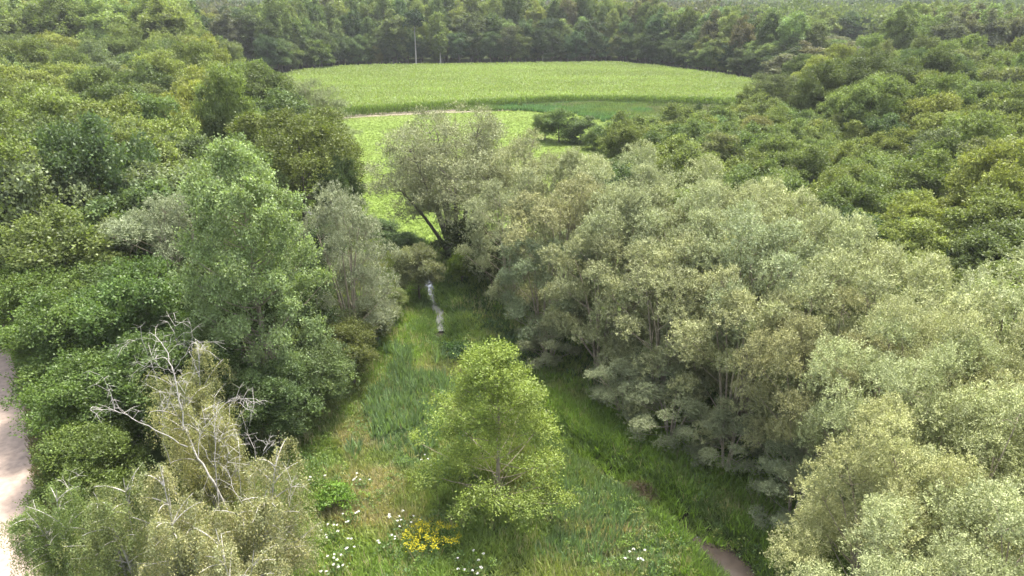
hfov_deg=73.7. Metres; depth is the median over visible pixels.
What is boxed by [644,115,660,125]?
bush
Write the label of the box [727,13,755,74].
poplar tree
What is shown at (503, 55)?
ash tree
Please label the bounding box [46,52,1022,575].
ground
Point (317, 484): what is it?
umbel plant
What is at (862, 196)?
plantation tree
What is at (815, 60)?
hornbeam tree
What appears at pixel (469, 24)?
poplar tree
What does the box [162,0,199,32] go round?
poplar tree
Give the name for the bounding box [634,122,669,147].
plantation tree
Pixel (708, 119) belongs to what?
plantation tree
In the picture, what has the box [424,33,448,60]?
ash tree
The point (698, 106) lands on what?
bush
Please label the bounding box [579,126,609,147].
bush
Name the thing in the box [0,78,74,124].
oak tree
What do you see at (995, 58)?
hornbeam tree
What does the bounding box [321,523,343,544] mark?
umbel plant
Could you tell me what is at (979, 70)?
hornbeam tree
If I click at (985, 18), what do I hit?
poplar tree
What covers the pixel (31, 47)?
oak tree
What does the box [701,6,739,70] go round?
poplar tree
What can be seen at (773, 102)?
plantation tree
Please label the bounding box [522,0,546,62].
poplar tree
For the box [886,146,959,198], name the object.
plantation tree
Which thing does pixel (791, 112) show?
plantation tree
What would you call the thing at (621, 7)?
poplar tree
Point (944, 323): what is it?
willow tree
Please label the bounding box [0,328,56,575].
gravel path
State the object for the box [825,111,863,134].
plantation tree
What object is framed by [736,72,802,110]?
oak tree
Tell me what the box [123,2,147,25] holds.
poplar tree
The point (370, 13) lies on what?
poplar tree
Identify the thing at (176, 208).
willow tree
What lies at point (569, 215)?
willow tree
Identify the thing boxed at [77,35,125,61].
oak tree
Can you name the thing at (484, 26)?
poplar tree
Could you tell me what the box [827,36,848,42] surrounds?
poplar tree
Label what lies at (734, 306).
willow tree
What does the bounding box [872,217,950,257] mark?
plantation tree
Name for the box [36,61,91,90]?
oak tree
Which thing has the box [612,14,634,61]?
poplar tree
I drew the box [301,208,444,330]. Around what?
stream
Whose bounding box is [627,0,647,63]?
poplar tree
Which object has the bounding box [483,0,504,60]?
poplar tree
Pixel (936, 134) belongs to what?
hornbeam tree
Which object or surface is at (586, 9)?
poplar tree
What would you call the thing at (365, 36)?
poplar tree
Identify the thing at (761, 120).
plantation tree
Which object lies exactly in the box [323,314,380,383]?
bush
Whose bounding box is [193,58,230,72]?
oak tree
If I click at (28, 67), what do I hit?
oak tree
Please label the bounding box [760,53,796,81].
poplar tree
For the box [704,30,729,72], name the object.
poplar tree
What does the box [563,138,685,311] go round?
willow tree
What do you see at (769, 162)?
plantation tree
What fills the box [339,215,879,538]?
bank herbs
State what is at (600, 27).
oak tree
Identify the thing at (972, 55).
hornbeam tree
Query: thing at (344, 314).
shrub
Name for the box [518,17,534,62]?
poplar tree
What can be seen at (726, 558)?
mud bank
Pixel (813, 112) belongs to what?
plantation tree
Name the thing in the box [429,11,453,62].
poplar tree
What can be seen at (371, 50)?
ash tree
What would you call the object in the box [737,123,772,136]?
plantation tree
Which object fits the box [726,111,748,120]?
plantation tree
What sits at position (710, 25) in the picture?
poplar tree
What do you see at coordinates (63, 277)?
alder tree
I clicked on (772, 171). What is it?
plantation tree
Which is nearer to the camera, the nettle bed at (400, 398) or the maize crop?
the nettle bed at (400, 398)
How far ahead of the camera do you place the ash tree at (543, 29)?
312.19 m
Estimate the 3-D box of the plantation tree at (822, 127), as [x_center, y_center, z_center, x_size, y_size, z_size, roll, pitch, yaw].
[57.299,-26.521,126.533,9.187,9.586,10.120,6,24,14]
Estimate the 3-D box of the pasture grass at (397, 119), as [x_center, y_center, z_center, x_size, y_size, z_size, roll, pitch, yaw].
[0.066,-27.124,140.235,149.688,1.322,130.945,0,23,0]
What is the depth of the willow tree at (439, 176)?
77.26 m
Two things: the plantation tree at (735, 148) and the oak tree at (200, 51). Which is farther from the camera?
the oak tree at (200, 51)
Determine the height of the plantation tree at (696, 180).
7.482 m
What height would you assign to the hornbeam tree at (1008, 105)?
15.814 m
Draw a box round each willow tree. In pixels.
[95,187,223,311]
[288,178,402,335]
[329,249,393,323]
[355,99,542,256]
[453,167,555,305]
[480,127,580,280]
[495,236,597,343]
[497,171,623,322]
[520,145,626,275]
[537,230,666,369]
[555,176,692,345]
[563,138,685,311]
[586,228,724,426]
[601,179,753,396]
[622,153,750,347]
[663,263,814,452]
[673,195,841,422]
[685,173,839,375]
[727,284,908,505]
[741,203,909,408]
[744,244,936,457]
[761,390,1023,575]
[786,489,1007,575]
[788,304,1020,574]
[795,285,1023,571]
[802,236,980,439]
[840,369,1023,575]
[865,469,1023,575]
[892,240,1023,472]
[920,307,1023,545]
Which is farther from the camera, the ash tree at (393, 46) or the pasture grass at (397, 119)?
the ash tree at (393, 46)
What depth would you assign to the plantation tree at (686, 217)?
70.96 m
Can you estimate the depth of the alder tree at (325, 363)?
50.27 m
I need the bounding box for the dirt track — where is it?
[344,109,518,117]
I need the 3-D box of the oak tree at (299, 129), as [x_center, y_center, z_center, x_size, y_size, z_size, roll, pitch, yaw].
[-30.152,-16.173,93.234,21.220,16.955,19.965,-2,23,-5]
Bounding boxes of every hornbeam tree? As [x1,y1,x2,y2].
[780,53,815,76]
[787,58,848,118]
[790,53,839,78]
[790,75,839,114]
[815,84,868,119]
[822,42,857,61]
[830,56,855,74]
[835,73,908,132]
[842,44,883,68]
[846,32,885,58]
[866,71,914,123]
[871,37,898,57]
[888,55,925,67]
[890,48,907,55]
[892,69,972,130]
[895,46,934,64]
[897,91,968,134]
[899,121,962,160]
[901,110,964,153]
[905,69,957,95]
[908,33,942,53]
[911,44,969,80]
[913,108,1015,175]
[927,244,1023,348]
[929,52,980,82]
[930,180,1023,259]
[934,36,964,48]
[938,134,1023,210]
[940,136,1023,213]
[942,32,987,51]
[946,133,1017,171]
[946,216,1023,277]
[951,49,975,69]
[951,79,979,93]
[952,47,981,64]
[956,78,1014,111]
[962,91,1003,114]
[963,108,1023,138]
[967,45,987,64]
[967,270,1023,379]
[970,63,1007,82]
[973,51,1018,69]
[976,45,1012,67]
[980,64,1023,91]
[980,96,1023,137]
[992,51,1023,76]
[994,36,1023,53]
[995,79,1023,101]
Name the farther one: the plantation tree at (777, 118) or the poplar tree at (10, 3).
the poplar tree at (10, 3)
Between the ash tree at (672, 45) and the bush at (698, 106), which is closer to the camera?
the bush at (698, 106)
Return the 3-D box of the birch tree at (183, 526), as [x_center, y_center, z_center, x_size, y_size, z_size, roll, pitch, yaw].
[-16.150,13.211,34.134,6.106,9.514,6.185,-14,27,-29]
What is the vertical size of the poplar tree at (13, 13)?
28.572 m
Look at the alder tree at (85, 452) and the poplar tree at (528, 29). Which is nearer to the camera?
the alder tree at (85, 452)
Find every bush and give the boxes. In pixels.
[314,477,358,510]
[440,340,471,362]
[514,314,584,369]
[529,111,557,139]
[542,107,582,141]
[559,115,600,144]
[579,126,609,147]
[583,352,666,421]
[592,120,612,152]
[621,362,724,455]
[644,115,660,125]
[648,109,674,118]
[678,394,776,475]
[691,101,703,112]
[746,436,865,537]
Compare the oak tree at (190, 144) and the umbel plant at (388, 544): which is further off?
the oak tree at (190, 144)
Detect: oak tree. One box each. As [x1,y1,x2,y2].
[0,35,51,67]
[0,37,51,60]
[0,50,19,66]
[0,56,35,80]
[0,62,82,96]
[0,74,20,122]
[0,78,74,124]
[0,98,17,131]
[0,118,86,269]
[0,144,99,267]
[0,200,155,338]
[1,99,37,125]
[3,111,80,153]
[3,121,64,159]
[10,86,83,129]
[11,31,36,40]
[14,136,92,215]
[17,35,56,62]
[21,81,82,112]
[28,62,51,75]
[33,109,174,226]
[34,29,80,55]
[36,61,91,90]
[48,44,93,66]
[59,91,142,133]
[64,64,121,94]
[65,116,188,189]
[68,175,207,280]
[72,81,147,103]
[74,39,116,64]
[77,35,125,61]
[79,81,147,113]
[86,58,133,79]
[91,110,181,195]
[93,33,110,39]
[106,21,143,54]
[109,33,144,55]
[109,159,256,269]
[112,49,143,64]
[112,57,176,93]
[113,64,140,72]
[119,58,139,68]
[119,89,199,134]
[132,47,199,93]
[134,38,157,52]
[135,38,161,50]
[138,82,171,98]
[144,50,182,74]
[145,32,175,45]
[146,38,174,48]
[148,110,201,155]
[149,39,184,68]
[149,102,200,130]
[157,129,212,161]
[160,73,193,92]
[160,79,217,140]
[164,157,265,232]
[165,38,217,79]
[170,63,231,96]
[178,26,211,50]
[182,31,218,46]
[186,38,231,63]
[189,61,272,143]
[191,131,289,212]
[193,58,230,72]
[198,33,245,60]
[218,39,246,62]
[222,102,369,224]
[224,60,306,113]
[229,57,277,97]
[249,87,323,123]
[256,124,331,196]
[277,74,310,105]
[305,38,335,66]
[310,152,368,225]
[495,24,521,62]
[532,16,567,61]
[574,18,607,60]
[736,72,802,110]
[820,47,930,103]
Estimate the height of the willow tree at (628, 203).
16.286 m
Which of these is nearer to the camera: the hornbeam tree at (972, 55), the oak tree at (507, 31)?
the hornbeam tree at (972, 55)
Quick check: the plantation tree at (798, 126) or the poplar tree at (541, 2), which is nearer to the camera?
the plantation tree at (798, 126)
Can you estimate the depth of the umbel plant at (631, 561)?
38.72 m
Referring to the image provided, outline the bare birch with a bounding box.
[55,312,309,565]
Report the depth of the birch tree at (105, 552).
34.10 m
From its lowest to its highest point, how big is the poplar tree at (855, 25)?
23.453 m
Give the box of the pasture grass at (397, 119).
[294,110,614,247]
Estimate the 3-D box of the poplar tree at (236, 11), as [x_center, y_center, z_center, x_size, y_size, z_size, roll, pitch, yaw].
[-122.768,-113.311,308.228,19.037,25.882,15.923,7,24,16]
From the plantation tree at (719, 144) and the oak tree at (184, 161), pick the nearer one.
the oak tree at (184, 161)
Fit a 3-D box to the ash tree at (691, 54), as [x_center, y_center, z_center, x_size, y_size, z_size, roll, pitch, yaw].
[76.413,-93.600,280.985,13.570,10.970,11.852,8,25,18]
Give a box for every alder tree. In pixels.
[0,240,65,323]
[0,256,99,354]
[0,280,141,417]
[6,341,160,468]
[12,415,156,511]
[43,249,214,392]
[48,261,165,331]
[68,321,244,456]
[70,230,162,283]
[150,334,251,417]
[170,240,292,357]
[215,253,345,365]
[222,356,329,447]
[283,335,361,414]
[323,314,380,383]
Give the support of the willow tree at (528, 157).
on the ground at (156, 454)
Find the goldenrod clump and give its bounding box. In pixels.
[401,516,461,558]
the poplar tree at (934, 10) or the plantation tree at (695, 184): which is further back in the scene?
the poplar tree at (934, 10)
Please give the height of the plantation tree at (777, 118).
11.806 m
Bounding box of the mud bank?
[693,537,755,575]
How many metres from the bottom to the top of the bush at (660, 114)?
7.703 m
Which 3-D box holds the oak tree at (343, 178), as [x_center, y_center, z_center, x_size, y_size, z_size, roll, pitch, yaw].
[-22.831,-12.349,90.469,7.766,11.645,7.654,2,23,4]
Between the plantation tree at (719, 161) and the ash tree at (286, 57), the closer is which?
the plantation tree at (719, 161)
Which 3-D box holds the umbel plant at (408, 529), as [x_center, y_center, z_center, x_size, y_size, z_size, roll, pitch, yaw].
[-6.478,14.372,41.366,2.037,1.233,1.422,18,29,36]
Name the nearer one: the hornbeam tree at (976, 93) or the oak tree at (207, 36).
the hornbeam tree at (976, 93)
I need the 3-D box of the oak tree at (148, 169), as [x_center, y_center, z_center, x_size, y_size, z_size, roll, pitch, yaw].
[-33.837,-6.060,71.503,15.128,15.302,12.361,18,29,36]
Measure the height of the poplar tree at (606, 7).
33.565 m
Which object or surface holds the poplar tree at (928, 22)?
on the ground at (156, 454)
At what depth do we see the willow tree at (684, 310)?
50.05 m
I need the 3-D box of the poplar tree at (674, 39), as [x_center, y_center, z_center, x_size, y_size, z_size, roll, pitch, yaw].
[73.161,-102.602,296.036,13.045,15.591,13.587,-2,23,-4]
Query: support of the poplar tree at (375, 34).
on the ground at (156, 454)
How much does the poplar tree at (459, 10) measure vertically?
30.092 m
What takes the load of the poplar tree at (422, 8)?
on the ground at (156, 454)
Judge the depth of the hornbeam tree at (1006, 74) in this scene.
133.03 m
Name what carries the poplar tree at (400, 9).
on the ground at (156, 454)
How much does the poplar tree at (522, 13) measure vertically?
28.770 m
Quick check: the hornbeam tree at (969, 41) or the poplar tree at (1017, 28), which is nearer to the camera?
the hornbeam tree at (969, 41)
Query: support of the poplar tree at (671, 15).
on the ground at (156, 454)
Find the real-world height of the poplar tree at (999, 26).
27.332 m
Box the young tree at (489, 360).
[407,334,583,533]
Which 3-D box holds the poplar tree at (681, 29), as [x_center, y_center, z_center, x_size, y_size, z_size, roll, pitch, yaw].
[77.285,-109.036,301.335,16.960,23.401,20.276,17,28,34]
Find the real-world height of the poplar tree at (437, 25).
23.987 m
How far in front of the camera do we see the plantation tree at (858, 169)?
92.59 m
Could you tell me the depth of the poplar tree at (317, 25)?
290.93 m
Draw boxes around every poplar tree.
[0,0,13,27]
[0,0,31,37]
[4,0,21,14]
[8,4,48,34]
[16,0,85,39]
[53,0,94,38]
[76,0,135,39]
[82,0,134,38]
[117,0,135,23]
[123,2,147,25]
[132,0,197,42]
[136,0,194,40]
[161,132,341,401]
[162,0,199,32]
[172,0,202,29]
[184,0,208,33]
[193,4,213,33]
[199,9,218,18]
[200,8,219,15]
[204,13,235,31]
[208,7,247,55]
[216,5,227,16]
[229,6,250,60]
[230,11,261,60]
[243,4,261,32]
[244,2,259,8]
[247,12,275,67]
[251,17,281,59]
[257,0,293,72]
[260,0,302,71]
[279,0,304,68]
[282,17,308,70]
[285,20,300,71]
[289,0,312,69]
[294,0,323,67]
[297,0,318,67]
[298,10,315,69]
[304,0,328,66]
[312,21,335,66]
[316,0,333,63]
[317,4,343,66]
[322,0,352,64]
[327,18,349,65]
[330,0,352,64]
[338,8,363,66]
[342,0,377,62]
[347,44,358,63]
[353,16,381,64]
[356,2,376,64]
[362,33,370,63]
[367,0,376,10]
[370,20,388,63]
[371,44,383,62]
[372,0,391,63]
[378,6,411,63]
[389,0,409,62]
[397,23,412,63]
[405,0,430,61]
[409,0,431,24]
[410,19,427,65]
[425,11,452,62]
[426,0,448,62]
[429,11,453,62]
[432,0,457,61]
[446,15,469,64]
[448,0,468,59]
[453,10,486,63]
[461,0,483,62]
[475,16,487,62]
[477,0,505,61]
[481,13,502,61]
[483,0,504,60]
[496,17,515,63]
[502,0,524,62]
[510,1,528,60]
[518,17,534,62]
[521,0,539,14]
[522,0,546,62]
[528,0,548,59]
[528,20,543,63]
[539,0,567,61]
[554,18,574,62]
[557,0,579,61]
[572,0,597,61]
[572,0,600,59]
[572,16,589,60]
[580,18,603,60]
[594,0,625,59]
[596,0,616,60]
[603,8,621,63]
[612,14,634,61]
[616,1,629,60]
[618,1,633,61]
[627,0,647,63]
[631,15,650,63]
[632,0,662,63]
[634,0,658,62]
[643,6,672,64]
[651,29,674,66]
[652,2,671,64]
[662,10,681,65]
[666,32,686,67]
[671,15,694,67]
[673,4,702,68]
[679,30,700,69]
[690,11,710,34]
[692,34,716,70]
[694,16,711,70]
[697,8,724,72]
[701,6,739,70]
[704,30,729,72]
[712,4,742,72]
[713,9,740,73]
[726,35,751,75]
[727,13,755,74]
[732,9,758,74]
[734,40,763,77]
[752,8,779,38]
[752,41,782,72]
[753,7,783,74]
[760,2,769,10]
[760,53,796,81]
[770,10,812,52]
[771,36,803,61]
[773,44,802,66]
[786,13,814,36]
[789,40,817,54]
[801,22,830,53]
[805,15,833,38]
[813,7,842,36]
[814,47,829,56]
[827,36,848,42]
[829,34,855,41]
[831,39,858,45]
[835,10,875,40]
[841,41,858,47]
[841,46,863,56]
[869,6,895,34]
[874,5,891,26]
[879,0,922,52]
[885,4,904,22]
[902,0,925,48]
[913,3,933,24]
[915,12,950,37]
[924,7,941,16]
[928,0,942,7]
[928,10,971,41]
[935,2,965,32]
[944,1,978,36]
[967,0,988,21]
[969,6,978,14]
[973,5,1012,48]
[976,3,1010,38]
[997,13,1023,46]
[1001,2,1015,11]
[1001,10,1013,14]
[1004,9,1023,20]
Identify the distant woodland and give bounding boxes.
[194,0,1023,37]
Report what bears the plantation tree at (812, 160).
on the ground at (156, 454)
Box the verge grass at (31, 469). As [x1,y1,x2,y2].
[10,320,88,575]
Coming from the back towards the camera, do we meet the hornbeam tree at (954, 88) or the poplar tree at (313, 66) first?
the poplar tree at (313, 66)
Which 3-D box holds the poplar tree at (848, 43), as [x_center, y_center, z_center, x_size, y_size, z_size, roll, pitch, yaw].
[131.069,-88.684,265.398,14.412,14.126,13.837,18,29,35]
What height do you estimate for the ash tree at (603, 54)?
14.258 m
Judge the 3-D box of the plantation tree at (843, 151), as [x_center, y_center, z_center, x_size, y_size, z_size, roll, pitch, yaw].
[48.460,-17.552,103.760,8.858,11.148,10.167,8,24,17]
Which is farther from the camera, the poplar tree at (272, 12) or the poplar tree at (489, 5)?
the poplar tree at (489, 5)
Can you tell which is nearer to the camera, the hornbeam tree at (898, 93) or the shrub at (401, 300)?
the shrub at (401, 300)
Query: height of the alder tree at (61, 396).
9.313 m
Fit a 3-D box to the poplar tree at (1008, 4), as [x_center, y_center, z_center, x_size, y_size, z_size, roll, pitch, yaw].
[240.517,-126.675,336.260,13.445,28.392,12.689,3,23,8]
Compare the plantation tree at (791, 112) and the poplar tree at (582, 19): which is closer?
the plantation tree at (791, 112)
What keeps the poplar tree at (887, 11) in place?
on the ground at (156, 454)
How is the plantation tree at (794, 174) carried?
on the ground at (156, 454)
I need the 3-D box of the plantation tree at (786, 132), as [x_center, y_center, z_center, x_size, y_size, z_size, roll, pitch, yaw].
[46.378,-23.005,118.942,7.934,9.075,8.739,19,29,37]
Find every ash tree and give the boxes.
[252,33,280,68]
[255,36,292,71]
[276,38,304,71]
[294,35,312,69]
[310,28,340,66]
[329,34,347,64]
[334,36,359,64]
[346,34,369,64]
[361,35,383,66]
[379,30,403,63]
[400,28,422,62]
[411,34,432,63]
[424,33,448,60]
[446,32,470,64]
[466,33,483,62]
[480,31,501,62]
[495,36,513,61]
[511,33,532,61]
[532,25,552,61]
[537,28,564,62]
[562,31,590,61]
[591,34,613,60]
[606,29,629,60]
[612,34,638,61]
[631,29,650,63]
[640,31,660,63]
[658,40,678,65]
[658,40,681,65]
[670,39,696,67]
[682,47,706,69]
[694,41,719,71]
[714,44,738,74]
[725,47,753,75]
[738,46,773,73]
[759,52,778,72]
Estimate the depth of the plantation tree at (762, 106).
133.58 m
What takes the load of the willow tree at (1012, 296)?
on the ground at (156, 454)
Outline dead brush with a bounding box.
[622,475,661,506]
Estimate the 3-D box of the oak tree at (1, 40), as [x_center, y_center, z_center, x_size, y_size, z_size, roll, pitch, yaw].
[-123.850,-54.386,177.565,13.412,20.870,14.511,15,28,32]
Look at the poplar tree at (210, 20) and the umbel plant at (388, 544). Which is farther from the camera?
the poplar tree at (210, 20)
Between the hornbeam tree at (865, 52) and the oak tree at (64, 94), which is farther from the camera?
the hornbeam tree at (865, 52)
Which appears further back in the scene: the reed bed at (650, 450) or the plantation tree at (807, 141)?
the plantation tree at (807, 141)
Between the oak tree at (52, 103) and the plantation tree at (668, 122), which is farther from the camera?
the plantation tree at (668, 122)
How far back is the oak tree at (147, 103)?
95.78 m
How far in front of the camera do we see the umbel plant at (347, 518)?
41.79 m
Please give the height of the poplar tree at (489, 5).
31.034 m
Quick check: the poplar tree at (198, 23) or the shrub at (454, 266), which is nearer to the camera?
the shrub at (454, 266)
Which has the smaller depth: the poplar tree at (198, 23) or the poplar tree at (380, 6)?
the poplar tree at (198, 23)
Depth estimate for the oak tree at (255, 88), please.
116.47 m
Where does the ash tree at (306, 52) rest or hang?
on the ground at (156, 454)
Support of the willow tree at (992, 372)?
on the ground at (156, 454)
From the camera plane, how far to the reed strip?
192.11 m
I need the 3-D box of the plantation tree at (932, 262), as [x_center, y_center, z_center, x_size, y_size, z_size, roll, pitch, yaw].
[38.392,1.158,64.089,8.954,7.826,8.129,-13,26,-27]
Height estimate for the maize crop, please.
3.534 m
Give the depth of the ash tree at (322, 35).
284.70 m
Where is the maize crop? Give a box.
[282,60,781,116]
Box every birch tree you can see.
[0,477,122,575]
[56,455,179,575]
[121,462,256,575]
[133,340,244,486]
[143,397,265,532]
[181,521,293,575]
[202,430,343,575]
[432,31,448,62]
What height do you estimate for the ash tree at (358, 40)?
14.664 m
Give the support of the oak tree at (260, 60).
on the ground at (156, 454)
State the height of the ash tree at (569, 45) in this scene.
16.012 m
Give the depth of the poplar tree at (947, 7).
236.73 m
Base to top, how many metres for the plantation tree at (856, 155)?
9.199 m
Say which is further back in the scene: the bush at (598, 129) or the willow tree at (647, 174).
the bush at (598, 129)
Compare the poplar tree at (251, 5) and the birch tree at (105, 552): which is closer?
the birch tree at (105, 552)
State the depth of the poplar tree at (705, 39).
277.32 m
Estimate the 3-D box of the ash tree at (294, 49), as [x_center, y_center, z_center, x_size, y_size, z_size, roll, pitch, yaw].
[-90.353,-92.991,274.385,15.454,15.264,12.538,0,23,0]
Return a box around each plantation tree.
[595,118,645,161]
[596,120,645,159]
[601,108,648,144]
[602,154,644,192]
[605,151,637,182]
[623,151,666,169]
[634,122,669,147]
[641,133,692,166]
[643,119,673,137]
[643,123,686,148]
[643,144,711,184]
[652,100,694,126]
[652,158,691,188]
[654,187,698,205]
[661,201,693,235]
[675,115,714,141]
[681,129,701,146]
[682,109,719,125]
[684,140,719,170]
[684,170,711,183]
[684,181,704,193]
[686,114,724,134]
[694,152,728,172]
[694,167,751,208]
[695,121,735,145]
[697,130,745,170]
[700,105,731,120]
[704,95,740,123]
[710,114,726,124]
[712,120,743,134]
[715,146,777,177]
[716,143,759,166]
[723,163,764,186]
[724,81,769,112]
[725,104,751,123]
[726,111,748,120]
[728,120,773,153]
[730,183,807,245]
[736,113,775,133]
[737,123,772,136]
[738,173,816,214]
[740,99,783,121]
[746,130,795,167]
[747,95,790,117]
[748,156,805,184]
[751,150,783,169]
[752,102,795,132]
[759,170,810,194]
[766,117,811,147]
[771,131,798,163]
[773,137,830,170]
[777,101,800,118]
[777,140,835,190]
[784,161,818,182]
[785,213,836,250]
[796,109,827,125]
[797,138,835,153]
[799,124,839,150]
[800,118,837,135]
[800,120,844,149]
[802,109,822,122]
[802,197,845,220]
[804,165,870,210]
[806,117,840,136]
[810,161,877,190]
[817,167,900,218]
[820,139,862,166]
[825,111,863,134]
[829,142,866,158]
[833,203,901,250]
[834,116,875,138]
[836,135,864,150]
[837,117,875,140]
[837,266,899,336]
[838,150,898,179]
[849,208,886,224]
[850,144,909,166]
[850,165,908,194]
[856,125,914,157]
[859,112,916,156]
[862,170,922,215]
[864,215,952,269]
[871,187,948,241]
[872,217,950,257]
[879,148,905,157]
[879,175,947,208]
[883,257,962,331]
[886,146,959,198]
[896,140,958,175]
[907,255,956,299]
[913,161,966,203]
[921,196,952,230]
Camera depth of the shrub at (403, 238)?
88.36 m
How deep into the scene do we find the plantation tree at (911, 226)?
67.38 m
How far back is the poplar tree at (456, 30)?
310.73 m
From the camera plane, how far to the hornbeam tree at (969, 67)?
158.44 m
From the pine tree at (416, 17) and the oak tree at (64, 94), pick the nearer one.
the oak tree at (64, 94)
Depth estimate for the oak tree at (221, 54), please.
154.98 m
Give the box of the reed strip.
[455,100,656,121]
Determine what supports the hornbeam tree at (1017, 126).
on the ground at (156, 454)
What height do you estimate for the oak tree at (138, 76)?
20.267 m
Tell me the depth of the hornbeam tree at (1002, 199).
72.37 m
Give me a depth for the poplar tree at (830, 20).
336.23 m
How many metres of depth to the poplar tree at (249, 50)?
290.20 m
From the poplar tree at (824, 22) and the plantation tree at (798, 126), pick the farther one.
the poplar tree at (824, 22)
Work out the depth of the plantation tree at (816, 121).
123.53 m
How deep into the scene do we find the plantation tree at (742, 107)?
147.97 m
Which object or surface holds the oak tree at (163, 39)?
on the ground at (156, 454)
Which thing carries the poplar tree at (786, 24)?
on the ground at (156, 454)
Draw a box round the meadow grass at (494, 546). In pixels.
[189,224,871,575]
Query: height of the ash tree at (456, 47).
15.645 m
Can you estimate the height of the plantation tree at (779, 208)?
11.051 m
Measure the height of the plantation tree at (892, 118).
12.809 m
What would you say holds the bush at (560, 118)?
on the ground at (156, 454)
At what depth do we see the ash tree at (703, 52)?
271.09 m
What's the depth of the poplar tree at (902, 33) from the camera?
226.92 m
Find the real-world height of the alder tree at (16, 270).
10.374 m
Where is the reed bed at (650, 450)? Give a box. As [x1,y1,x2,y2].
[526,365,810,575]
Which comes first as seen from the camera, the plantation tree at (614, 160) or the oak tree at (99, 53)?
the plantation tree at (614, 160)
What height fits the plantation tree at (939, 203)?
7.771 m
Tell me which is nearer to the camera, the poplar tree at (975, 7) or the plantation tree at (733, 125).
the plantation tree at (733, 125)
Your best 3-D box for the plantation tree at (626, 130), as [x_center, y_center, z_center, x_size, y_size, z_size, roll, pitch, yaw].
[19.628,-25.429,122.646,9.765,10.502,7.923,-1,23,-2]
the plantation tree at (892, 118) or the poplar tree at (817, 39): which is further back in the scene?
the poplar tree at (817, 39)
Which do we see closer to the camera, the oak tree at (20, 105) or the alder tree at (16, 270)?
the alder tree at (16, 270)
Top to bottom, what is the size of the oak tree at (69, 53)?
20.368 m
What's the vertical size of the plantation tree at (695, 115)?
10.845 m
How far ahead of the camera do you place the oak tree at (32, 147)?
66.82 m
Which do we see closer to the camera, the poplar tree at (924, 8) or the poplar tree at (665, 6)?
the poplar tree at (924, 8)
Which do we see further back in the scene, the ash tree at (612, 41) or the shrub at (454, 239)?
the ash tree at (612, 41)
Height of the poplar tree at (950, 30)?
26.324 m
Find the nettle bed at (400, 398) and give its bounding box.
[342,283,666,575]
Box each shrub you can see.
[292,306,367,355]
[300,221,352,256]
[346,294,403,337]
[358,218,401,239]
[375,285,409,311]
[382,231,425,249]
[388,241,448,298]
[428,216,493,261]
[445,247,475,281]
[459,234,515,286]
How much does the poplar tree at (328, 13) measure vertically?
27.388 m
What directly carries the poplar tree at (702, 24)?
on the ground at (156, 454)
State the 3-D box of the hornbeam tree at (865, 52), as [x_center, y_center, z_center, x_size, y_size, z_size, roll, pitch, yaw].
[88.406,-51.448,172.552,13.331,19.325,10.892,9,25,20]
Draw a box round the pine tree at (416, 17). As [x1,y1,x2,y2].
[402,7,425,65]
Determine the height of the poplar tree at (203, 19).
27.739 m
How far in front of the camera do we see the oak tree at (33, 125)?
81.65 m
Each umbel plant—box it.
[304,474,325,488]
[320,553,349,575]
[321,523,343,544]
[330,537,360,563]
[341,511,362,526]
[353,472,375,491]
[374,534,400,556]
[388,510,415,536]
[457,549,486,575]
[621,548,645,573]
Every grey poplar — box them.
[289,77,354,159]
[318,123,362,161]
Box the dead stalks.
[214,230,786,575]
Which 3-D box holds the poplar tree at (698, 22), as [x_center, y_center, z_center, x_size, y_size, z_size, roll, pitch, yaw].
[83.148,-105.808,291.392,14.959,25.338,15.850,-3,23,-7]
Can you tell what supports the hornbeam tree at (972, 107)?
on the ground at (156, 454)
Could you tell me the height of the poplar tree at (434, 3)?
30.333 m
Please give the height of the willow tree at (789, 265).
17.802 m
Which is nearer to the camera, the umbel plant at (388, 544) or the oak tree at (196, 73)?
the umbel plant at (388, 544)
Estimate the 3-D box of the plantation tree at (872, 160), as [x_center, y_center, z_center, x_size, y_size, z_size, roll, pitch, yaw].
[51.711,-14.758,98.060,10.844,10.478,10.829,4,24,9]
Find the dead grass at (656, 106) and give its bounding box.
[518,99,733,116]
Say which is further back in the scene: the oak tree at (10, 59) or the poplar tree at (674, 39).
the poplar tree at (674, 39)
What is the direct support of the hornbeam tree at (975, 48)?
on the ground at (156, 454)
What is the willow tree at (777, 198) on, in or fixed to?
on the ground at (156, 454)
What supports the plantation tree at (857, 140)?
on the ground at (156, 454)
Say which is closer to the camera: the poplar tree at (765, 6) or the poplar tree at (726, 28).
the poplar tree at (726, 28)
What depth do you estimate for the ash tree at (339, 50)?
295.36 m
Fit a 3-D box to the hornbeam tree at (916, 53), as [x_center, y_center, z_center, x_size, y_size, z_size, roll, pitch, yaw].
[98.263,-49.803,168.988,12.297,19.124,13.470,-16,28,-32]
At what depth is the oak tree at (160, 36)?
203.48 m
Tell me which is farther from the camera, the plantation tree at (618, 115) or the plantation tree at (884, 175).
the plantation tree at (618, 115)
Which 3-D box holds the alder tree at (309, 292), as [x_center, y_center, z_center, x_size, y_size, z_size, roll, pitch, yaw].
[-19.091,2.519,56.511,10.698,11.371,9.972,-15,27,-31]
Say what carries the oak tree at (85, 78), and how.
on the ground at (156, 454)
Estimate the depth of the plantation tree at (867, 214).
79.71 m
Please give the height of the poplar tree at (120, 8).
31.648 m

